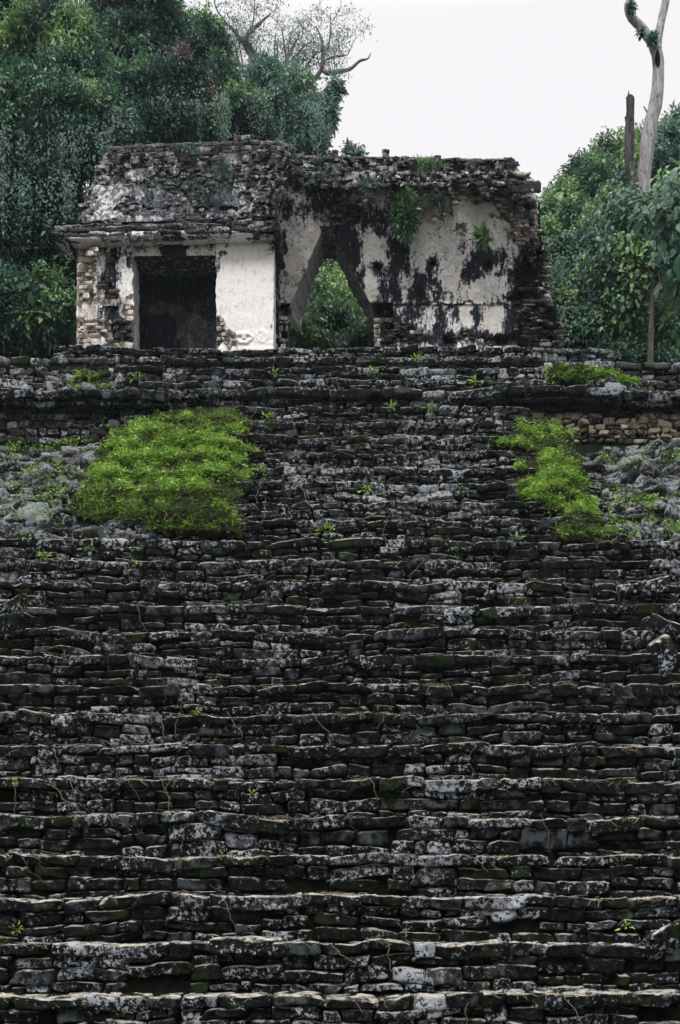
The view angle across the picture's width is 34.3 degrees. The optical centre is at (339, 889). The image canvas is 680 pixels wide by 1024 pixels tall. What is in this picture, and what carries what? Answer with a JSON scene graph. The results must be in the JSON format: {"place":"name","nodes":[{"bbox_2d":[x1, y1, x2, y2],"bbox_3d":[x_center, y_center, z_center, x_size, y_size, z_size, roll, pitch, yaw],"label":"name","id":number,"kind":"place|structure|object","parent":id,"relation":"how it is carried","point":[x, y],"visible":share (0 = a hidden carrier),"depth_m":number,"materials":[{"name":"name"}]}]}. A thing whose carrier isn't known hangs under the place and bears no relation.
{"place":"outdoors","nodes":[
{"label":"outdoors","id":0,"kind":"place"},
{"bbox_2d":[0,612,35,640],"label":"stone block","id":1,"kind":"structure","parent":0,"point":[10,624],"depth_m":17.10,"materials":[{"name":"grey stone"}]},
{"bbox_2d":[0,593,41,614],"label":"stone block","id":2,"kind":"structure","parent":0,"point":[17,603],"depth_m":17.57,"materials":[{"name":"grey stone"}]},
{"bbox_2d":[209,936,282,955],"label":"stone block","id":3,"kind":"structure","parent":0,"point":[247,945],"depth_m":12.34,"materials":[{"name":"grey stone"}]},
{"bbox_2d":[0,443,647,456],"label":"ground","id":4,"kind":"structure","parent":0,"point":[583,449],"depth_m":24.00,"materials":[{"name":"grey stone"}]},
{"bbox_2d":[0,0,70,280],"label":"tree","id":5,"kind":"object","parent":4,"relation":"on","point":[10,43],"visible":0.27,"depth_m":32.44,"materials":[{"name":"green plant"}]},
{"bbox_2d":[0,254,76,360],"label":"bush","id":6,"kind":"object","parent":4,"relation":"on","point":[49,304],"visible":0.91,"depth_m":28.81,"materials":[{"name":"green plant"}]},
{"bbox_2d":[0,259,76,360],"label":"bush","id":7,"kind":"object","parent":4,"relation":"on","point":[9,348],"visible":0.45,"depth_m":29.13,"materials":[{"name":"green plant"}]},
{"bbox_2d":[0,140,93,284],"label":"tree","id":8,"kind":"object","parent":4,"relation":"on","point":[27,225],"visible":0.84,"depth_m":29.84,"materials":[{"name":"green plant"}]},
{"bbox_2d":[20,254,76,355],"bbox_3d":[-8.025,-14.576,31.509,2.424,8.664,2.482,0,0,39],"label":"bush","id":9,"kind":"object","parent":4,"relation":"on","point":[73,284],"visible":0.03,"depth_m":31.35,"materials":[{"name":"green plant"}]},
{"bbox_2d":[0,356,119,392],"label":"terrace wall","id":10,"kind":"structure","parent":4,"relation":"on","point":[33,374],"depth_m":25.18,"materials":[{"name":"stone"}]},
{"bbox_2d":[0,378,31,390],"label":"stone block","id":11,"kind":"structure","parent":10,"relation":"on","point":[13,384],"depth_m":25.00,"materials":[{"name":"grey stone"}]},
{"bbox_2d":[10,0,122,219],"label":"tree","id":12,"kind":"object","parent":4,"relation":"on","point":[72,36],"visible":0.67,"depth_m":31.81,"materials":[{"name":"green plant"}]},
{"bbox_2d":[0,49,146,295],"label":"tree","id":13,"kind":"object","parent":4,"relation":"on","point":[88,121],"visible":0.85,"depth_m":30.25,"materials":[{"name":"green plant"}]},
{"bbox_2d":[0,443,148,543],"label":"rubble","id":14,"kind":"object","parent":4,"relation":"on","point":[10,528],"visible":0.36,"depth_m":20.72,"materials":[{"name":"grey stone"}]},
{"bbox_2d":[1,436,105,540],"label":"rubble weeds","id":15,"kind":"object","parent":14,"relation":"on","point":[39,469],"visible":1,"depth_m":20.67,"materials":[{"name":"green plant"}]},
{"bbox_2d":[0,410,243,444],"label":"terrace wall","id":16,"kind":"structure","parent":4,"relation":"on","point":[50,427],"depth_m":24.01,"materials":[{"name":"stone"}]},
{"bbox_2d":[41,364,130,393],"bbox_3d":[-5.593,-11.149,24.562,2.201,1.444,1.544,0,0,0],"label":"rubble","id":17,"kind":"object","parent":16,"relation":"on","point":[55,381],"visible":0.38,"depth_m":24.68,"materials":[{"name":"grey stone"}]},
{"bbox_2d":[71,363,112,383],"bbox_3d":[-5.626,-11.604,24.779,1.064,0.459,0.306,0,0,0],"label":"green mound","id":18,"kind":"object","parent":17,"relation":"on","point":[93,377],"visible":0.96,"depth_m":24.73,"materials":[{"name":"green plant"}]},
{"bbox_2d":[66,377,117,391],"bbox_3d":[-5.527,-11.065,24.237,1.491,0.494,0.364,0,0,0],"label":"green mound","id":19,"kind":"object","parent":17,"relation":"on","point":[101,387],"visible":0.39,"depth_m":24.21,"materials":[{"name":"green plant"}]},
{"bbox_2d":[0,384,679,411],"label":"stone ledge","id":20,"kind":"object","parent":16,"relation":"on","point":[574,397],"visible":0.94,"depth_m":23.63,"materials":[{"name":"grey stone"}]},
{"bbox_2d":[468,374,484,387],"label":"weed","id":21,"kind":"object","parent":20,"relation":"on","point":[474,380],"visible":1,"depth_m":24.08,"materials":[{"name":"green plant"}]},
{"bbox_2d":[545,376,647,414],"bbox_3d":[5.612,-10.785,24.164,2.404,0.868,0.727,0,0,0],"label":"rubble","id":22,"kind":"object","parent":20,"relation":"on","point":[607,382],"visible":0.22,"depth_m":24.09,"materials":[{"name":"grey stone"}]},
{"bbox_2d":[543,361,652,391],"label":"leafy plants","id":23,"kind":"object","parent":22,"relation":"on","point":[569,375],"visible":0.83,"depth_m":24.33,"materials":[{"name":"green plant"}]},
{"bbox_2d":[73,0,216,83],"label":"tree","id":24,"kind":"object","parent":4,"relation":"on","point":[137,27],"visible":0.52,"depth_m":36.44,"materials":[{"name":"green plant"}]},
{"bbox_2d":[106,50,236,152],"bbox_3d":[-5.877,-18.738,36.012,5.031,16.462,4.346,0,0,0],"label":"tree","id":25,"kind":"object","parent":4,"relation":"on","point":[177,117],"visible":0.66,"depth_m":34.83,"materials":[{"name":"green plant"}]},
{"bbox_2d":[157,35,226,121],"bbox_3d":[-4.788,-18.809,35.919,2.386,16.778,2.675,0,0,0],"label":"tree","id":26,"kind":"object","parent":4,"relation":"on","point":[189,63],"visible":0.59,"depth_m":35.20,"materials":[{"name":"green plant"}]},
{"bbox_2d":[188,0,278,152],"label":"tree","id":27,"kind":"object","parent":4,"relation":"on","point":[251,111],"visible":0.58,"depth_m":38.70,"materials":[{"name":"green plant"}]},
{"bbox_2d":[185,0,377,91],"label":"tree","id":28,"kind":"object","parent":4,"relation":"on","point":[245,40],"visible":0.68,"depth_m":47.91,"materials":[{"name":"grey plant"}]},
{"bbox_2d":[239,48,348,281],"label":"tree","id":29,"kind":"object","parent":4,"relation":"on","point":[308,119],"visible":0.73,"depth_m":44.55,"materials":[{"name":"green plant"}]},
{"bbox_2d":[288,303,337,351],"bbox_3d":[-0.866,-13.625,31.488,1.706,6.249,1.382,0,0,33],"label":"bush","id":30,"kind":"object","parent":4,"relation":"on","point":[307,338],"visible":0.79,"depth_m":31.36,"materials":[{"name":"green plant"}]},
{"bbox_2d":[289,291,361,347],"bbox_3d":[-0.129,-14.855,33.973,4.776,8.568,3.086,0,0,0],"label":"bush","id":31,"kind":"object","parent":4,"relation":"on","point":[327,335],"visible":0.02,"depth_m":33.06,"materials":[{"name":"green plant"}]},
{"bbox_2d":[288,289,374,348],"bbox_3d":[-0.361,-14.553,32.367,4.635,7.990,1.856,0,0,23],"label":"bush","id":32,"kind":"object","parent":4,"relation":"on","point":[361,337],"visible":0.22,"depth_m":31.56,"materials":[{"name":"green plant"}]},
{"bbox_2d":[301,251,370,339],"bbox_3d":[-0.224,-15.564,34.002,3.354,10.044,3.279,0,0,0],"label":"bush","id":33,"kind":"object","parent":4,"relation":"on","point":[331,294],"visible":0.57,"depth_m":33.06,"materials":[{"name":"green plant"}]},
{"bbox_2d":[0,537,679,1023],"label":"stone staircase","id":34,"kind":"structure","parent":4,"relation":"on","point":[458,623],"depth_m":14.65,"materials":[{"name":"grey stone"}]},
{"bbox_2d":[9,920,21,934],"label":"weed","id":35,"kind":"object","parent":34,"relation":"on","point":[19,930],"visible":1,"depth_m":12.52,"materials":[{"name":"green plant"}]},
{"bbox_2d":[35,550,51,562],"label":"weed","id":36,"kind":"object","parent":34,"relation":"on","point":[40,553],"visible":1,"depth_m":18.62,"materials":[{"name":"green plant"}]},
{"bbox_2d":[77,539,97,555],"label":"weed","id":37,"kind":"object","parent":34,"relation":"on","point":[89,553],"visible":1,"depth_m":18.74,"materials":[{"name":"green plant"}]},
{"bbox_2d":[217,848,231,857],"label":"weed","id":38,"kind":"object","parent":34,"relation":"on","point":[225,856],"visible":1,"depth_m":13.37,"materials":[{"name":"green plant"}]},
{"bbox_2d":[0,399,679,1022],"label":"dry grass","id":39,"kind":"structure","parent":34,"relation":"on","point":[354,781],"depth_m":14.46,"materials":[{"name":"plant"}]},
{"bbox_2d":[117,403,607,545],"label":"stone staircase","id":40,"kind":"structure","parent":34,"relation":"on","point":[492,507],"depth_m":21.22,"materials":[{"name":"grey stone"}]},
{"bbox_2d":[70,400,260,538],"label":"leafy plants","id":41,"kind":"object","parent":40,"relation":"on","point":[164,467],"visible":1,"depth_m":20.74,"materials":[{"name":"green plant"}]},
{"bbox_2d":[251,463,266,475],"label":"weed","id":42,"kind":"object","parent":40,"relation":"on","point":[258,466],"visible":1,"depth_m":21.02,"materials":[{"name":"green plant"}]},
{"bbox_2d":[260,410,274,422],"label":"weed","id":43,"kind":"object","parent":40,"relation":"on","point":[270,414],"visible":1,"depth_m":22.72,"materials":[{"name":"green plant"}]},
{"bbox_2d":[53,344,555,410],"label":"stone staircase","id":44,"kind":"structure","parent":40,"relation":"on","point":[448,379],"depth_m":24.90,"materials":[{"name":"grey stone"}]},
{"bbox_2d":[128,372,141,382],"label":"weed","id":45,"kind":"object","parent":44,"relation":"on","point":[135,377],"visible":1,"depth_m":24.27,"materials":[{"name":"green plant"}]},
{"bbox_2d":[268,365,277,378],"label":"weed","id":46,"kind":"object","parent":44,"relation":"on","point":[274,375],"visible":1,"depth_m":24.41,"materials":[{"name":"green plant"}]},
{"bbox_2d":[368,365,377,376],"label":"weed","id":47,"kind":"object","parent":44,"relation":"on","point":[374,370],"visible":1,"depth_m":24.51,"materials":[{"name":"green plant"}]},
{"bbox_2d":[411,353,422,363],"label":"weed","id":48,"kind":"object","parent":44,"relation":"on","point":[419,356],"visible":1,"depth_m":25.07,"materials":[{"name":"green plant"}]},
{"bbox_2d":[316,520,335,535],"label":"weed","id":49,"kind":"object","parent":40,"relation":"on","point":[326,524],"visible":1,"depth_m":19.24,"materials":[{"name":"green plant"}]},
{"bbox_2d":[357,485,375,496],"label":"weed","id":50,"kind":"object","parent":40,"relation":"on","point":[365,494],"visible":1,"depth_m":20.33,"materials":[{"name":"green plant"}]},
{"bbox_2d":[384,399,396,412],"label":"weed","id":51,"kind":"object","parent":40,"relation":"on","point":[391,403],"visible":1,"depth_m":23.09,"materials":[{"name":"green plant"}]},
{"bbox_2d":[427,400,436,412],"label":"weed","id":52,"kind":"object","parent":40,"relation":"on","point":[432,404],"visible":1,"depth_m":23.09,"materials":[{"name":"green plant"}]},
{"bbox_2d":[453,484,468,497],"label":"weed","id":53,"kind":"object","parent":40,"relation":"on","point":[459,490],"visible":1,"depth_m":20.41,"materials":[{"name":"green plant"}]},
{"bbox_2d":[485,415,614,544],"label":"leafy plants","id":54,"kind":"object","parent":40,"relation":"on","point":[557,479],"visible":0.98,"depth_m":20.73,"materials":[{"name":"green plant"}]},
{"bbox_2d":[507,531,526,546],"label":"weed","id":55,"kind":"object","parent":34,"relation":"on","point":[516,534],"visible":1,"depth_m":19.06,"materials":[{"name":"green plant"}]},
{"bbox_2d":[615,920,634,930],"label":"weed","id":56,"kind":"object","parent":34,"relation":"on","point":[625,926],"visible":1,"depth_m":12.54,"materials":[{"name":"green plant"}]},
{"bbox_2d":[640,576,669,597],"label":"stone block","id":57,"kind":"structure","parent":34,"relation":"on","point":[655,586],"depth_m":17.88,"materials":[{"name":"grey stone"}]},
{"bbox_2d":[640,613,679,645],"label":"stone block","id":58,"kind":"structure","parent":34,"relation":"on","point":[657,624],"depth_m":17.03,"materials":[{"name":"grey stone"}]},
{"bbox_2d":[641,919,679,960],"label":"stone block","id":59,"kind":"object","parent":34,"relation":"on","point":[660,942],"depth_m":12.32,"materials":[{"name":"grey stone"}]},
{"bbox_2d":[646,634,678,676],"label":"stone block","id":60,"kind":"object","parent":34,"relation":"on","point":[663,647],"depth_m":16.53,"materials":[{"name":"grey stone"}]},
{"bbox_2d":[536,184,564,248],"bbox_3d":[5.992,-15.724,32.317,1.192,10.524,3.083,0,0,10],"label":"bush","id":61,"kind":"object","parent":4,"relation":"on","point":[548,214],"visible":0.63,"depth_m":32.35,"materials":[{"name":"green plant"}]},
{"bbox_2d":[542,224,639,349],"bbox_3d":[6.633,-14.157,29.503,2.974,7.714,2.856,0,0,0],"label":"tree","id":62,"kind":"object","parent":4,"relation":"on","point":[573,297],"visible":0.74,"depth_m":28.94,"materials":[{"name":"green plant"}]},
{"bbox_2d":[535,118,654,239],"bbox_3d":[9.648,-19.892,41.505,6.638,19.009,4.656,0,0,-31],"label":"tree","id":63,"kind":"object","parent":4,"relation":"on","point":[583,176],"visible":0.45,"depth_m":39.97,"materials":[{"name":"green plant"}]},
{"bbox_2d":[564,163,640,268],"bbox_3d":[8.863,-17.624,36.761,3.330,14.433,4.628,0,0,0],"label":"tree","id":64,"kind":"object","parent":4,"relation":"on","point":[587,221],"visible":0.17,"depth_m":36.07,"materials":[{"name":"green plant"}]},
{"bbox_2d":[543,361,679,395],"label":"terrace wall","id":65,"kind":"structure","parent":4,"relation":"on","point":[660,376],"depth_m":25.19,"materials":[{"name":"stone"}]},
{"bbox_2d":[569,438,679,544],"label":"rubble","id":66,"kind":"object","parent":4,"relation":"on","point":[651,475],"visible":0.55,"depth_m":21.05,"materials":[{"name":"grey stone"}]},
{"bbox_2d":[528,408,679,444],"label":"terrace wall","id":67,"kind":"structure","parent":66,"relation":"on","point":[614,427],"depth_m":24.02,"materials":[{"name":"stone"}]},
{"bbox_2d":[588,439,679,539],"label":"rubble weeds","id":68,"kind":"object","parent":66,"relation":"on","point":[649,500],"visible":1,"depth_m":20.15,"materials":[{"name":"green plant"}]},
{"bbox_2d":[578,159,679,361],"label":"tree","id":69,"kind":"object","parent":4,"relation":"on","point":[628,264],"visible":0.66,"depth_m":27.99,"materials":[{"name":"green plant"}]},
{"bbox_2d":[582,194,679,362],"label":"tree","id":70,"kind":"object","parent":4,"relation":"on","point":[666,347],"visible":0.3,"depth_m":28.76,"materials":[{"name":"green plant"}]},
{"bbox_2d":[624,91,639,200],"bbox_3d":[9.371,-22.401,34.993,0.667,5.967,0.444,0,0,0],"label":"dead tree","id":71,"kind":"object","parent":4,"relation":"on","point":[629,141],"visible":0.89,"depth_m":34.88,"materials":[{"name":"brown wood"}]},
{"bbox_2d":[624,0,669,198],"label":"dead tree","id":72,"kind":"object","parent":4,"relation":"on","point":[652,39],"visible":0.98,"depth_m":35.82,"materials":[{"name":"bare wood"},{"name":"leaf"}]},
{"bbox_2d":[633,164,679,338],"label":"tree","id":73,"kind":"object","parent":4,"relation":"on","point":[664,225],"visible":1,"depth_m":21.59,"materials":[{"name":"green plant"}]},
{"bbox_2d":[651,99,679,325],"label":"tree","id":74,"kind":"object","parent":4,"relation":"on","point":[667,147],"visible":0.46,"depth_m":42.16,"materials":[{"name":"green plant"}]},
{"bbox_2d":[41,352,673,411],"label":"platform paving","id":75,"kind":"structure","parent":0,"point":[422,364],"depth_m":25.30,"materials":[{"name":"grey stone"}]},
{"bbox_2d":[51,135,564,352],"bbox_3d":[-0.517,-16.877,27.336,12.745,8.388,9.129,0,0,0],"label":"temple ruin","id":76,"kind":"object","parent":75,"relation":"on","point":[179,271],"visible":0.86,"depth_m":27.74,"materials":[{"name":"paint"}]},
{"bbox_2d":[127,177,178,200],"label":"creeping plants","id":77,"kind":"object","parent":76,"relation":"on","point":[152,193],"visible":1,"depth_m":26.64,"materials":[{"name":"green plant"}]},
{"bbox_2d":[171,143,203,158],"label":"fern","id":78,"kind":"object","parent":76,"relation":"attached to","point":[189,155],"visible":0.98,"depth_m":27.54,"materials":[{"name":"green plant"}]},
{"bbox_2d":[173,171,244,204],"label":"creeping plants","id":79,"kind":"object","parent":76,"relation":"on","point":[209,198],"visible":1,"depth_m":26.70,"materials":[{"name":"green plant"}]},
{"bbox_2d":[210,156,233,185],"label":"grass tuft","id":80,"kind":"object","parent":76,"relation":"on","point":[225,167],"visible":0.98,"depth_m":26.93,"materials":[{"name":"green plant"}]},
{"bbox_2d":[308,164,337,184],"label":"fern","id":81,"kind":"object","parent":76,"relation":"attached to","point":[319,176],"visible":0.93,"depth_m":27.23,"materials":[{"name":"green plant"}]},
{"bbox_2d":[338,138,370,156],"bbox_3d":[0.504,-18.860,39.989,1.359,16.765,1.500,0,0,0],"label":"tree","id":82,"kind":"object","parent":76,"relation":"on","point":[348,149],"visible":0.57,"depth_m":39.69,"materials":[{"name":"green plant"}]},
{"bbox_2d":[353,175,389,195],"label":"fern","id":83,"kind":"object","parent":76,"relation":"attached to","point":[368,190],"visible":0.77,"depth_m":27.13,"materials":[{"name":"green plant"}]},
{"bbox_2d":[387,186,423,245],"bbox_3d":[1.618,-16.790,27.436,0.954,1.466,0.760,0,0,0],"label":"plant","id":84,"kind":"object","parent":76,"relation":"attached to","point":[404,222],"visible":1,"depth_m":27.37,"materials":[{"name":"green plant"}]},
{"bbox_2d":[408,153,448,176],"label":"fern","id":85,"kind":"object","parent":76,"relation":"attached to","point":[427,162],"visible":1,"depth_m":27.31,"materials":[{"name":"green plant"}]},
{"bbox_2d":[424,186,448,209],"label":"fern","id":86,"kind":"object","parent":76,"relation":"attached to","point":[436,197],"visible":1,"depth_m":27.11,"materials":[{"name":"green plant"}]},
{"bbox_2d":[454,223,467,236],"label":"wall plant","id":87,"kind":"object","parent":76,"relation":"attached to","point":[459,225],"depth_m":27.77,"materials":[{"name":"green plant"}]},
{"bbox_2d":[466,221,496,252],"bbox_3d":[3.583,-16.246,27.547,0.606,0.712,0.744,0,0,41],"label":"wall plant","id":88,"kind":"object","parent":76,"relation":"attached to","point":[483,231],"depth_m":27.48,"materials":[{"name":"green plant"}]},
{"bbox_2d":[531,348,614,362],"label":"platform wall","id":89,"kind":"structure","parent":75,"relation":"on","point":[568,355],"depth_m":25.69,"materials":[{"name":"grey stone"}]},
{"bbox_2d":[73,0,679,319],"label":"sky","id":90,"kind":"structure","parent":0,"point":[530,82],"materials":[{"name":"white"}]}
]}

